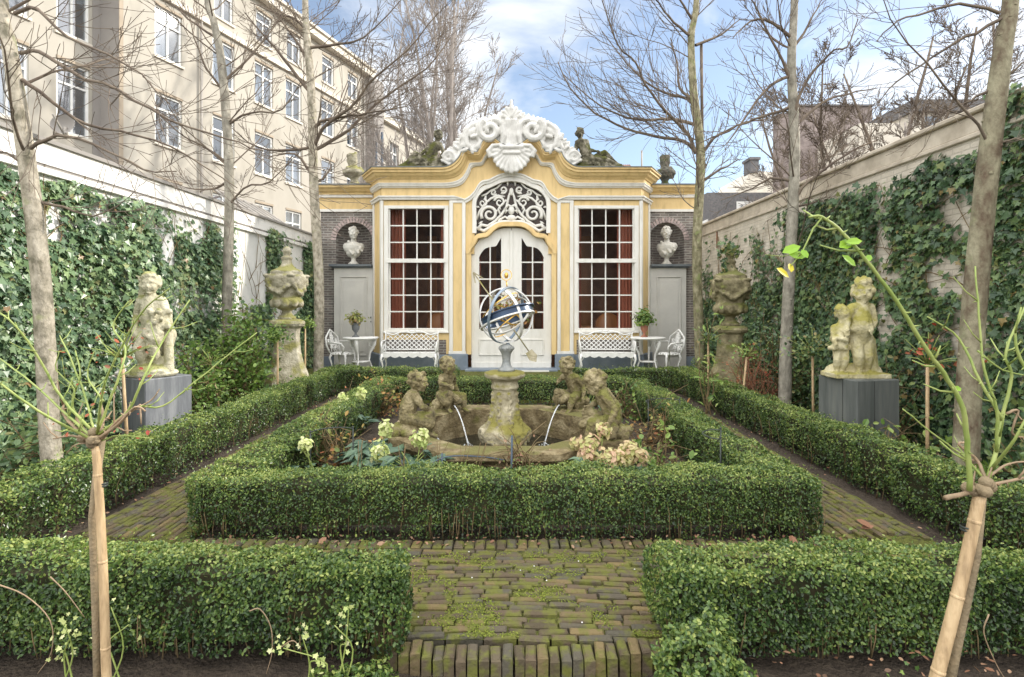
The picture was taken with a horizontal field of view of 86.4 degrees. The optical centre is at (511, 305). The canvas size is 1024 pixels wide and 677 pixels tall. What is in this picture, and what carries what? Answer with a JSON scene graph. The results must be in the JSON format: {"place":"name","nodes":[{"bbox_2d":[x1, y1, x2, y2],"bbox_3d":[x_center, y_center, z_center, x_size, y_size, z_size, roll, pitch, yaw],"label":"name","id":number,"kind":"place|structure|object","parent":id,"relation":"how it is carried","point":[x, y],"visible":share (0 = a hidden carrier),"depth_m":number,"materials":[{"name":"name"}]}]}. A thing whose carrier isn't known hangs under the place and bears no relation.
{"place":"outdoors","nodes":[
{"label":"outdoors","id":0,"kind":"place"},
{"bbox_2d":[47,391,959,659],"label":"brick paving","id":1,"kind":"structure","parent":0,"point":[498,589],"depth_m":2.99,"materials":[{"name":"brick"}]},
{"bbox_2d":[6,397,1019,637],"bbox_3d":[-0.108,1.458,5.697,5.452,0.023,6.609,0,0,0],"label":"moss","id":2,"kind":"object","parent":1,"relation":"on","point":[533,597],"visible":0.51,"depth_m":2.76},
{"bbox_2d":[60,394,1014,676],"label":"leaf litter","id":3,"kind":"object","parent":1,"relation":"on","point":[690,542],"visible":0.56,"depth_m":3.32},
{"bbox_2d":[0,388,1023,676],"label":"garden soil","id":4,"kind":"structure","parent":0,"point":[238,664],"depth_m":2.50,"materials":[{"name":"soil"}]},
{"bbox_2d":[45,612,81,676],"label":"rose sucker","id":5,"kind":"object","parent":4,"relation":"on","point":[63,622],"visible":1,"depth_m":2.14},
{"bbox_2d":[0,393,146,487],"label":"evergreen shrub","id":6,"kind":"object","parent":4,"relation":"on","point":[28,448],"visible":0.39,"depth_m":4.47,"materials":[{"name":"green plant"}]},
{"bbox_2d":[62,323,156,440],"bbox_3d":[-3.726,0.826,5.120,0.611,1.350,0.560,0,0,0],"label":"standard rose","id":7,"kind":"object","parent":4,"relation":"on","point":[124,389],"visible":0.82,"depth_m":5.19,"materials":[{"name":"plant"}]},
{"bbox_2d":[0,288,256,676],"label":"standard rose","id":8,"kind":"object","parent":4,"relation":"on","point":[93,438],"visible":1,"depth_m":1.90,"materials":[{"name":"plant"}]},
{"bbox_2d":[122,373,191,439],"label":"plinth","id":9,"kind":"structure","parent":4,"relation":"on","point":[172,387],"depth_m":5.58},
{"bbox_2d":[125,271,178,377],"bbox_3d":[-3.800,0.244,5.749,0.518,1.207,0.440,0,0,0],"label":"girl statue","id":10,"kind":"object","parent":9,"relation":"on","point":[158,315],"visible":0.84,"depth_m":5.66,"materials":[{"name":"stone"}]},
{"bbox_2d":[0,365,345,556],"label":"box hedge","id":11,"kind":"object","parent":4,"relation":"on","point":[29,504],"visible":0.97,"depth_m":4.35,"materials":[{"name":"green plant"}]},
{"bbox_2d":[0,0,383,472],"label":"bare tree","id":12,"kind":"object","parent":4,"relation":"on","point":[33,203],"visible":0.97,"depth_m":4.08,"materials":[{"name":"brown plant"}]},
{"bbox_2d":[77,0,327,402],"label":"bare tree","id":13,"kind":"object","parent":4,"relation":"on","point":[227,270],"visible":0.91,"depth_m":8.35,"materials":[{"name":"grey plant"}]},
{"bbox_2d":[0,523,414,659],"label":"box hedge","id":14,"kind":"object","parent":4,"relation":"on","point":[174,592],"visible":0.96,"depth_m":2.31,"materials":[{"name":"green plant"}]},
{"bbox_2d":[174,337,250,416],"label":"evergreen shrub","id":15,"kind":"object","parent":4,"relation":"on","point":[201,396],"visible":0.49,"depth_m":6.88,"materials":[{"name":"green plant"}]},
{"bbox_2d":[182,297,291,407],"bbox_3d":[-4.044,0.696,8.045,1.621,1.651,1.549,0,0,0],"label":"evergreen shrub","id":16,"kind":"object","parent":4,"relation":"on","point":[254,367],"visible":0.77,"depth_m":7.84,"materials":[{"name":"green plant"}]},
{"bbox_2d":[254,320,294,383],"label":"standard rose","id":17,"kind":"object","parent":4,"relation":"on","point":[273,332],"visible":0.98,"depth_m":7.77,"materials":[{"name":"plant"}]},
{"bbox_2d":[264,319,308,390],"bbox_3d":[-3.550,0.850,8.600,0.720,1.260,0.720,0,0,-25],"label":"urn pedestal","id":18,"kind":"object","parent":4,"relation":"on","point":[291,361],"visible":0.54,"depth_m":8.40,"materials":[{"name":"stone"}]},
{"bbox_2d":[263,246,309,318],"bbox_3d":[-3.549,-0.354,8.601,0.556,1.153,0.561,0,0,13],"label":"stone urn","id":19,"kind":"object","parent":18,"relation":"on","point":[286,281],"visible":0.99,"depth_m":8.43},
{"bbox_2d":[267,622,327,676],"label":"rose sucker","id":20,"kind":"object","parent":4,"relation":"on","point":[315,656],"visible":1,"depth_m":2.10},
{"bbox_2d":[210,378,395,474],"bbox_3d":[-1.899,1.247,5.875,0.430,0.507,4.276,0,0,0],"label":"box hedge","id":21,"kind":"object","parent":4,"relation":"on","point":[277,444],"visible":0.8,"depth_m":4.96,"materials":[{"name":"green plant"}]},
{"bbox_2d":[303,405,382,471],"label":"green plant","id":22,"kind":"object","parent":4,"relation":"on","point":[333,446],"visible":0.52,"depth_m":4.93,"materials":[{"name":"green plant"}]},
{"bbox_2d":[221,0,481,373],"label":"bare tree","id":23,"kind":"object","parent":4,"relation":"on","point":[313,136],"visible":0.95,"depth_m":10.32,"materials":[{"name":"brown plant"}]},
{"bbox_2d":[308,655,398,676],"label":"box bush","id":24,"kind":"object","parent":4,"relation":"on","point":[359,669],"visible":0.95,"depth_m":2.14,"materials":[{"name":"green plant"}]},
{"bbox_2d":[332,419,393,474],"bbox_3d":[-1.252,1.231,4.748,0.666,0.546,0.716,0,0,0],"label":"hellebore","id":25,"kind":"object","parent":4,"relation":"on","point":[385,427],"visible":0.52,"depth_m":4.59,"materials":[{"name":"green plant"}]},
{"bbox_2d":[335,368,428,417],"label":"green plant","id":26,"kind":"object","parent":4,"relation":"on","point":[385,402],"visible":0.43,"depth_m":7.33,"materials":[{"name":"green plant"}]},
{"bbox_2d":[342,363,460,391],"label":"box hedge","id":27,"kind":"object","parent":4,"relation":"on","point":[351,373],"visible":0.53,"depth_m":9.30,"materials":[{"name":"green plant"}]},
{"bbox_2d":[365,428,456,474],"bbox_3d":[-0.771,1.234,4.353,0.800,0.542,0.599,0,0,0],"label":"hellebore","id":28,"kind":"object","parent":4,"relation":"on","point":[376,451],"visible":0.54,"depth_m":4.27,"materials":[{"name":"green plant"}]},
{"bbox_2d":[183,451,825,541],"bbox_3d":[-0.059,1.245,3.577,4.085,0.513,0.434,0,0,0],"label":"box hedge","id":29,"kind":"object","parent":4,"relation":"on","point":[335,497],"visible":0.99,"depth_m":3.46,"materials":[{"name":"green plant"}]},
{"bbox_2d":[382,405,629,474],"bbox_3d":[-0.070,1.346,5.300,2.179,0.411,2.116,0,0,0],"label":"fountain basin","id":30,"kind":"object","parent":4,"relation":"on","point":[563,426],"visible":0.34,"depth_m":5.68,"materials":[{"name":"stone"}]},
{"bbox_2d":[391,369,437,437],"bbox_3d":[-0.865,0.881,4.875,0.412,0.632,0.346,0,0,-5],"label":"putto","id":31,"kind":"object","parent":30,"relation":"on","point":[411,417],"visible":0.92,"depth_m":4.77,"materials":[{"name":"stone"}]},
{"bbox_2d":[429,355,469,413],"bbox_3d":[-0.689,0.871,6.059,0.374,0.636,0.455,0,0,-45],"label":"putto","id":32,"kind":"object","parent":30,"relation":"on","point":[447,398],"visible":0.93,"depth_m":5.97,"materials":[{"name":"stone"}]},
{"bbox_2d":[445,434,564,445],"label":"water","id":33,"kind":"structure","parent":30,"relation":"in","point":[473,439],"depth_m":5.81,"materials":[{"name":"black liquid"}]},
{"bbox_2d":[478,369,531,445],"bbox_3d":[-0.071,1.058,5.297,0.507,0.850,0.504,0,0,-20],"label":"fountain pedestal","id":34,"kind":"object","parent":30,"relation":"on","point":[504,413],"visible":0.72,"depth_m":5.17,"materials":[{"name":"stone"}]},
{"bbox_2d":[473,269,536,371],"bbox_3d":[-0.068,0.143,5.300,0.614,0.987,0.548,0,0,0],"label":"armillary sundial","id":35,"kind":"object","parent":34,"relation":"on","point":[522,312],"visible":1,"depth_m":5.21,"materials":[{"name":"grey metal"}]},
{"bbox_2d":[552,356,589,412],"bbox_3d":[0.672,0.874,6.062,0.374,0.635,0.463,0,0,45],"label":"putto","id":36,"kind":"object","parent":30,"relation":"on","point":[571,396],"visible":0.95,"depth_m":6.00,"materials":[{"name":"stone"}]},
{"bbox_2d":[578,368,633,439],"bbox_3d":[0.798,0.939,4.726,0.494,0.781,0.407,0,0,2],"label":"putto","id":37,"kind":"object","parent":30,"relation":"on","point":[609,414],"visible":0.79,"depth_m":4.67,"materials":[{"name":"stone"}]},
{"bbox_2d":[372,370,641,405],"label":"box hedge","id":38,"kind":"object","parent":4,"relation":"on","point":[479,388],"visible":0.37,"depth_m":8.06,"materials":[{"name":"green plant"}]},
{"bbox_2d":[0,400,1022,642],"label":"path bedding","id":39,"kind":"object","parent":4,"relation":"on","point":[917,541],"visible":0.02,"depth_m":2.66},
{"bbox_2d":[473,421,552,474],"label":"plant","id":40,"kind":"object","parent":4,"relation":"on","point":[516,450],"visible":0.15,"depth_m":4.07,"materials":[{"name":"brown plant"}]},
{"bbox_2d":[568,422,612,474],"bbox_3d":[0.712,1.221,4.366,0.565,0.565,0.515,0,0,0],"label":"hellebore","id":41,"kind":"object","parent":4,"relation":"on","point":[603,430],"visible":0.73,"depth_m":4.35,"materials":[{"name":"yellow plant"}]},
{"bbox_2d":[577,432,651,474],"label":"hydrangea","id":42,"kind":"object","parent":4,"relation":"on","point":[621,454],"visible":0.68,"depth_m":4.15,"materials":[{"name":"beige plant"}]},
{"bbox_2d":[572,364,675,389],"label":"box hedge","id":43,"kind":"object","parent":4,"relation":"on","point":[661,377],"visible":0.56,"depth_m":9.29,"materials":[{"name":"green plant"}]},
{"bbox_2d":[593,377,663,422],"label":"green plant","id":44,"kind":"object","parent":4,"relation":"on","point":[625,413],"visible":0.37,"depth_m":7.22,"materials":[{"name":"green plant"}]},
{"bbox_2d":[512,0,787,368],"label":"bare tree","id":45,"kind":"object","parent":4,"relation":"on","point":[692,98],"visible":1,"depth_m":10.45,"materials":[{"name":"brown plant"}]},
{"bbox_2d":[624,384,689,453],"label":"green plant","id":46,"kind":"object","parent":4,"relation":"on","point":[649,441],"visible":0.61,"depth_m":5.76,"materials":[{"name":"green plant"}]},
{"bbox_2d":[632,406,703,474],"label":"green plant","id":47,"kind":"object","parent":4,"relation":"on","point":[651,452],"visible":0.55,"depth_m":4.87,"materials":[{"name":"green plant"}]},
{"bbox_2d":[650,600,757,676],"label":"box bush","id":48,"kind":"object","parent":4,"relation":"on","point":[702,660],"visible":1,"depth_m":2.01,"materials":[{"name":"green plant"}]},
{"bbox_2d":[624,376,794,474],"bbox_3d":[1.801,1.242,5.874,0.450,0.518,4.275,0,0,0],"label":"box hedge","id":49,"kind":"object","parent":4,"relation":"on","point":[689,424],"visible":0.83,"depth_m":5.04,"materials":[{"name":"green plant"}]},
{"bbox_2d":[690,305,737,416],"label":"green perennial","id":50,"kind":"object","parent":4,"relation":"on","point":[706,404],"visible":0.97,"depth_m":7.36,"materials":[{"name":"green plant"}]},
{"bbox_2d":[710,325,752,387],"bbox_3d":[3.440,0.900,8.600,0.720,1.160,0.720,0,0,25],"label":"urn pedestal","id":51,"kind":"object","parent":4,"relation":"on","point":[731,334],"visible":0.52,"depth_m":8.40,"materials":[{"name":"beige stone"}]},
{"bbox_2d":[709,249,751,325],"bbox_3d":[3.434,-0.279,8.601,0.589,1.203,0.585,0,0,8],"label":"stone urn","id":52,"kind":"object","parent":51,"relation":"on","point":[730,290],"visible":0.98,"depth_m":8.41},
{"bbox_2d":[714,343,778,412],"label":"bare shrub","id":53,"kind":"object","parent":4,"relation":"on","point":[748,382],"visible":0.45,"depth_m":7.71,"materials":[{"name":"red plant"}]},
{"bbox_2d":[736,301,819,405],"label":"rambling shrub","id":54,"kind":"object","parent":4,"relation":"on","point":[775,363],"visible":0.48,"depth_m":8.06,"materials":[{"name":"green plant"}]},
{"bbox_2d":[673,0,913,404],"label":"bare tree","id":55,"kind":"object","parent":4,"relation":"on","point":[788,291],"visible":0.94,"depth_m":7.25,"materials":[{"name":"grey plant"}]},
{"bbox_2d":[779,322,831,412],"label":"standard rose","id":56,"kind":"object","parent":4,"relation":"on","point":[812,352],"visible":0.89,"depth_m":6.29,"materials":[{"name":"plant"}]},
{"bbox_2d":[640,527,1023,658],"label":"box hedge","id":57,"kind":"object","parent":4,"relation":"on","point":[829,590],"visible":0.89,"depth_m":2.31,"materials":[{"name":"green plant"}]},
{"bbox_2d":[672,363,1023,556],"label":"box hedge","id":58,"kind":"object","parent":4,"relation":"on","point":[924,482],"visible":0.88,"depth_m":4.31,"materials":[{"name":"green plant"}]},
{"bbox_2d":[819,375,898,441],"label":"plinth","id":59,"kind":"structure","parent":4,"relation":"on","point":[859,400],"depth_m":5.38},
{"bbox_2d":[820,276,891,378],"bbox_3d":[3.538,0.267,5.613,0.609,1.146,0.364,0,0,0],"label":"cherub statue","id":60,"kind":"object","parent":59,"relation":"on","point":[855,325],"visible":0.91,"depth_m":5.52,"materials":[{"name":"stone"}]},
{"bbox_2d":[832,351,941,446],"bbox_3d":[4.122,1.091,5.961,1.025,1.174,1.081,0,0,0],"label":"evergreen shrub","id":61,"kind":"object","parent":4,"relation":"on","point":[912,405],"visible":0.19,"depth_m":5.76,"materials":[{"name":"green plant"}]},
{"bbox_2d":[765,210,1023,676],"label":"standard rose","id":62,"kind":"object","parent":4,"relation":"on","point":[947,656],"visible":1,"depth_m":1.54,"materials":[{"name":"plant"}]},
{"bbox_2d":[856,417,933,481],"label":"green perennial","id":63,"kind":"object","parent":4,"relation":"on","point":[890,429],"visible":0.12,"depth_m":4.83,"materials":[{"name":"green plant"}]},
{"bbox_2d":[814,0,1023,471],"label":"bare tree","id":64,"kind":"object","parent":4,"relation":"on","point":[991,128],"visible":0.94,"depth_m":4.13,"materials":[{"name":"brown plant"}]},
{"bbox_2d":[900,323,986,454],"bbox_3d":[3.589,0.823,4.549,0.637,1.354,0.400,0,0,21],"label":"standard rose","id":65,"kind":"object","parent":4,"relation":"on","point":[926,361],"visible":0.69,"depth_m":4.59,"materials":[{"name":"plant"}]},
{"bbox_2d":[981,407,1023,492],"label":"rambling shrub","id":66,"kind":"object","parent":4,"relation":"on","point":[1016,454],"visible":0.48,"depth_m":4.07,"materials":[{"name":"green plant"}]},
{"bbox_2d":[283,0,1023,193],"label":"sky","id":67,"kind":"structure","parent":0,"point":[526,25],"materials":[{"name":"blue"}]},
{"label":"ground","id":68,"kind":"structure","parent":0,"visible":0},
{"bbox_2d":[0,121,313,459],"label":"garden wall","id":69,"kind":"structure","parent":68,"relation":"on","point":[61,161],"depth_m":7.31,"materials":[{"name":"paint"}]},
{"bbox_2d":[0,165,301,391],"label":"creeper stems","id":70,"kind":"object","parent":69,"relation":"attached to","point":[160,271],"visible":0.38,"depth_m":7.50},
{"bbox_2d":[0,162,313,468],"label":"ivy","id":71,"kind":"object","parent":69,"relation":"attached to","point":[95,249],"visible":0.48,"depth_m":6.01,"materials":[{"name":"green plant"}]},
{"bbox_2d":[0,0,383,232],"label":"apartment building","id":72,"kind":"structure","parent":68,"relation":"on","point":[285,206],"depth_m":21.95,"materials":[{"name":"white paint"}]},
{"bbox_2d":[54,0,92,46],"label":"window","id":73,"kind":"structure","parent":72,"relation":"in","point":[85,2],"depth_m":18.45,"materials":[{"name":"white paint"}]},
{"bbox_2d":[55,54,92,141],"bbox_3d":[-14.848,-6.955,18.424,0.210,2.590,1.157,0,0,18],"label":"window","id":74,"kind":"structure","parent":72,"relation":"in","point":[85,90],"depth_m":18.45,"materials":[{"name":"white paint"}]},
{"bbox_2d":[154,88,184,152],"bbox_3d":[-13.149,-7.005,20.780,0.335,2.090,1.254,0,0,18],"label":"window","id":75,"kind":"structure","parent":72,"relation":"in","point":[173,102],"depth_m":20.98,"materials":[{"name":"white paint"}]},
{"bbox_2d":[154,0,184,69],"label":"window","id":76,"kind":"structure","parent":72,"relation":"in","point":[161,50],"depth_m":20.75,"materials":[{"name":"white paint"}]},
{"bbox_2d":[212,38,236,93],"bbox_3d":[-12.355,-10.255,23.231,0.339,2.090,1.254,0,0,18],"label":"window","id":77,"kind":"structure","parent":72,"relation":"in","point":[227,59],"depth_m":23.53,"materials":[{"name":"white paint"}]},
{"bbox_2d":[254,57,274,111],"bbox_3d":[-11.638,-10.255,25.430,0.335,2.090,1.254,0,0,18],"label":"window","id":78,"kind":"structure","parent":72,"relation":"in","point":[258,68],"depth_m":25.45,"materials":[{"name":"white paint"}]},
{"bbox_2d":[285,141,302,188],"bbox_3d":[-11.022,-7.005,27.331,0.340,2.090,1.254,0,0,18],"label":"window","id":79,"kind":"structure","parent":72,"relation":"in","point":[293,173],"depth_m":27.50,"materials":[{"name":"glass"}]},
{"bbox_2d":[285,75,302,124],"bbox_3d":[-11.018,-10.255,27.329,0.330,2.090,1.254,0,0,18],"label":"window","id":80,"kind":"structure","parent":72,"relation":"in","point":[289,111],"depth_m":27.35,"materials":[{"name":"white paint"}]},
{"bbox_2d":[384,114,440,165],"bbox_3d":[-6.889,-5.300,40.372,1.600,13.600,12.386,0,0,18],"label":"apartment building","id":81,"kind":"structure","parent":68,"relation":"on","point":[390,128],"depth_m":36.35,"materials":[{"name":"white paint"}]},
{"bbox_2d":[344,0,504,180],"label":"bare tree","id":82,"kind":"object","parent":68,"relation":"on","point":[431,126],"visible":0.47,"depth_m":21.29,"materials":[{"name":"plant"}]},
{"bbox_2d":[335,33,520,182],"bbox_3d":[-3.747,-5.105,24.303,9.037,13.319,4.493,0,0,12],"label":"bare tree","id":83,"kind":"object","parent":68,"relation":"on","point":[484,114],"visible":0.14,"depth_m":24.30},
{"bbox_2d":[257,368,693,388],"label":"terrace","id":84,"kind":"structure","parent":68,"relation":"on","point":[558,373],"depth_m":11.39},
{"bbox_2d":[325,329,354,368],"bbox_3d":[-3.653,0.959,11.627,0.547,0.915,0.571,0,0,12],"label":"garden chair","id":85,"kind":"object","parent":84,"relation":"on","point":[333,344],"visible":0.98,"depth_m":11.60,"materials":[{"name":"white metal"}]},
{"bbox_2d":[343,336,378,369],"bbox_3d":[-3.232,1.048,11.650,0.746,0.743,0.746,0,0,0],"label":"garden table","id":86,"kind":"object","parent":84,"relation":"on","point":[351,339],"visible":0.91,"depth_m":11.51,"materials":[{"name":"white metal"}]},
{"bbox_2d":[380,330,439,366],"bbox_3d":[-2.162,0.981,11.575,1.210,0.887,0.522,0,0,-2],"label":"garden bench","id":87,"kind":"object","parent":84,"relation":"on","point":[386,355],"visible":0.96,"depth_m":11.78,"materials":[{"name":"white metal"}]},
{"bbox_2d":[318,99,694,370],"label":"garden pavilion","id":88,"kind":"structure","parent":84,"relation":"on","point":[547,221],"depth_m":12.16,"materials":[{"name":"paint"}]},
{"bbox_2d":[343,226,363,263],"bbox_3d":[-3.706,-1.406,12.752,0.492,0.910,0.327,0,0,-8],"label":"bust","id":89,"kind":"object","parent":88,"relation":"on","point":[353,248],"visible":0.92,"depth_m":12.66,"materials":[{"name":"stone"}]},
{"bbox_2d":[383,205,448,332],"bbox_3d":[-2.121,-0.800,12.120,1.446,2.823,0.160,0,0,0],"label":"window frame","id":90,"kind":"structure","parent":88,"relation":"in","point":[387,261],"depth_m":12.07,"materials":[{"name":"white wood"}]},
{"bbox_2d":[398,129,446,165],"bbox_3d":[-1.933,-3.446,12.112,1.166,0.908,0.342,0,0,0],"label":"reclining statue","id":91,"kind":"object","parent":88,"relation":"on","point":[427,155],"visible":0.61,"depth_m":12.01,"materials":[{"name":"stone"}]},
{"bbox_2d":[471,228,510,366],"bbox_3d":[-0.462,-0.146,12.174,0.885,3.171,0.092,0,0,0],"label":"door","id":92,"kind":"structure","parent":88,"relation":"in","point":[485,351],"depth_m":12.16,"materials":[{"name":"white wood"}]},
{"bbox_2d":[472,177,550,235],"bbox_3d":[-0.014,-2.128,12.185,1.741,1.425,0.230,0,0,0],"label":"fan window frame","id":93,"kind":"structure","parent":88,"relation":"in","point":[484,189],"depth_m":12.26,"materials":[{"name":"white wood"}]},
{"bbox_2d":[426,312,616,327],"bbox_3d":[0.285,0.785,13.250,4.763,1.230,0.700,0,0,0],"label":"armchair","id":94,"kind":"object","parent":88,"relation":"in","point":[611,320],"visible":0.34,"depth_m":13.21,"materials":[{"name":"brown wood"}]},
{"bbox_2d":[512,228,550,366],"bbox_3d":[0.434,-0.146,12.162,0.885,3.171,0.115,0,0,0],"label":"door","id":95,"kind":"structure","parent":88,"relation":"in","point":[538,340],"depth_m":12.16,"materials":[{"name":"white wood"}]},
{"bbox_2d":[574,127,623,165],"bbox_3d":[1.873,-3.476,12.112,1.174,0.968,0.343,0,0,0],"label":"reclining statue","id":96,"kind":"object","parent":88,"relation":"on","point":[600,158],"visible":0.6,"depth_m":12.01,"materials":[{"name":"stone"}]},
{"bbox_2d":[574,205,638,332],"bbox_3d":[2.093,-0.800,12.120,1.446,2.823,0.160,0,0,0],"label":"window frame","id":97,"kind":"structure","parent":88,"relation":"in","point":[635,209],"depth_m":12.07,"materials":[{"name":"white wood"}]},
{"bbox_2d":[656,226,677,263],"bbox_3d":[3.615,-1.407,12.753,0.492,0.912,0.327,0,0,30],"label":"bust","id":98,"kind":"object","parent":88,"relation":"on","point":[666,249],"visible":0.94,"depth_m":12.66,"materials":[{"name":"stone"}]},
{"bbox_2d":[578,330,636,368],"bbox_3d":[2.014,0.981,11.575,1.210,0.887,0.522,0,0,4],"label":"garden bench","id":99,"kind":"object","parent":84,"relation":"on","point":[631,354],"visible":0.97,"depth_m":11.77,"materials":[{"name":"white metal"}]},
{"bbox_2d":[630,336,665,368],"bbox_3d":[2.898,1.048,11.650,0.746,0.743,0.746,0,0,-40],"label":"garden table","id":100,"kind":"object","parent":84,"relation":"on","point":[649,339],"visible":0.9,"depth_m":11.50,"materials":[{"name":"white metal"}]},
{"bbox_2d":[655,329,684,370],"bbox_3d":[3.330,0.959,11.563,0.547,0.915,0.571,0,0,-22],"label":"garden chair","id":101,"kind":"object","parent":84,"relation":"on","point":[667,353],"visible":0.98,"depth_m":11.51,"materials":[{"name":"white metal"}]},
{"bbox_2d":[387,637,662,676],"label":"brick step","id":102,"kind":"object","parent":68,"relation":"on","point":[632,658],"visible":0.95,"depth_m":2.28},
{"bbox_2d":[702,193,772,223],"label":"slate roof house","id":103,"kind":"structure","parent":68,"relation":"on","point":[714,202],"depth_m":34.40,"materials":[{"name":"white paint"}]},
{"bbox_2d":[718,157,772,192],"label":"gabled house","id":104,"kind":"structure","parent":68,"relation":"on","point":[749,166],"depth_m":40.00,"materials":[{"name":"paint"}]},
{"bbox_2d":[773,104,873,192],"bbox_3d":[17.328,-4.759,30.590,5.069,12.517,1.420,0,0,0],"label":"brick tower house","id":105,"kind":"structure","parent":68,"relation":"on","point":[804,144],"depth_m":30.00,"materials":[{"name":"brick"}]},
{"bbox_2d":[702,86,1023,455],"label":"garden wall","id":106,"kind":"structure","parent":68,"relation":"on","point":[951,137],"depth_m":6.34,"materials":[{"name":"paint"}]},
{"bbox_2d":[702,82,1023,483],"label":"ivy","id":107,"kind":"object","parent":106,"relation":"attached to","point":[935,240],"visible":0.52,"depth_m":5.80,"materials":[{"name":"green plant"}]},
{"bbox_2d":[702,166,1023,414],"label":"creeper stems","id":108,"kind":"object","parent":106,"relation":"attached to","point":[925,272],"visible":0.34,"depth_m":6.49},
{"bbox_2d":[739,0,991,206],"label":"bare tree","id":109,"kind":"object","parent":68,"relation":"on","point":[819,137],"visible":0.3,"depth_m":16.66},
{"bbox_2d":[818,99,984,169],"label":"white house","id":110,"kind":"structure","parent":68,"relation":"on","point":[888,138],"depth_m":26.40,"materials":[{"name":"stone"}]},
{"bbox_2d":[808,0,1023,163],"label":"bare tree","id":111,"kind":"object","parent":68,"relation":"on","point":[860,116],"visible":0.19,"depth_m":15.26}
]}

